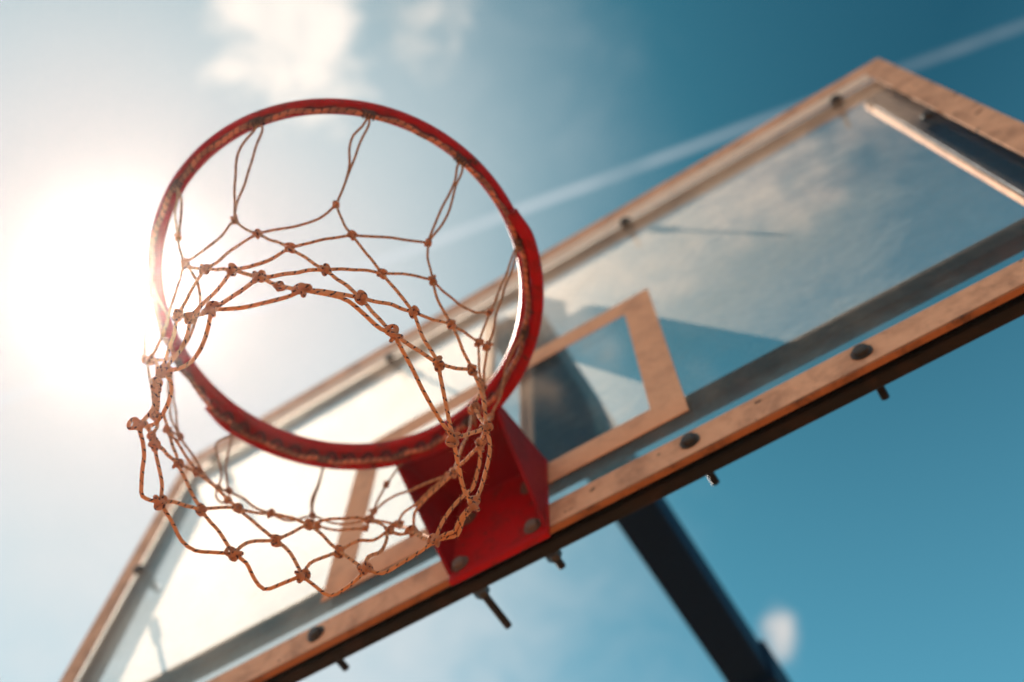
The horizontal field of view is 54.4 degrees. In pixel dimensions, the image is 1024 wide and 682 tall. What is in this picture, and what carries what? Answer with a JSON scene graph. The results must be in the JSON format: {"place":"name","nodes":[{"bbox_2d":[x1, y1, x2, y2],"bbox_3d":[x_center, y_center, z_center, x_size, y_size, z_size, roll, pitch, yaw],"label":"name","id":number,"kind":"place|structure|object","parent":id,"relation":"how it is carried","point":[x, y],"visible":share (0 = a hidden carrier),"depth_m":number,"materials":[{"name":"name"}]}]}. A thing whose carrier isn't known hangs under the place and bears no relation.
{"place":"outdoors","nodes":[
{"label":"outdoors","id":0,"kind":"place"},
{"bbox_2d":[0,0,1023,681],"label":"sky","id":1,"kind":"structure","parent":0,"point":[875,539],"materials":[{"name":"blue"}]},
{"bbox_2d":[496,312,790,681],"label":"support post","id":2,"kind":"object","parent":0,"point":[571,413],"visible":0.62,"depth_m":2.19,"materials":[{"name":"metal"}]},
{"bbox_2d":[59,58,1023,681],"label":"backboard","id":3,"kind":"object","parent":2,"relation":"attached to","point":[979,140],"visible":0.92,"depth_m":1.37,"materials":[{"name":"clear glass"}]},
{"bbox_2d":[147,98,565,628],"bbox_3d":[-0.152,0.011,1.228,0.655,0.187,0.506,28,-68,-11],"label":"rim","id":4,"kind":"object","parent":3,"relation":"attached to","point":[511,517],"visible":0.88,"depth_m":1.32,"materials":[{"name":"red paint"}]},
{"bbox_2d":[126,107,530,598],"bbox_3d":[-0.223,0.020,1.115,0.495,0.353,0.487,-29,-69,13],"label":"net","id":5,"kind":"object","parent":4,"relation":"hanging from","point":[451,437],"visible":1,"depth_m":1.09,"materials":[{"name":"fabric"}]}
]}

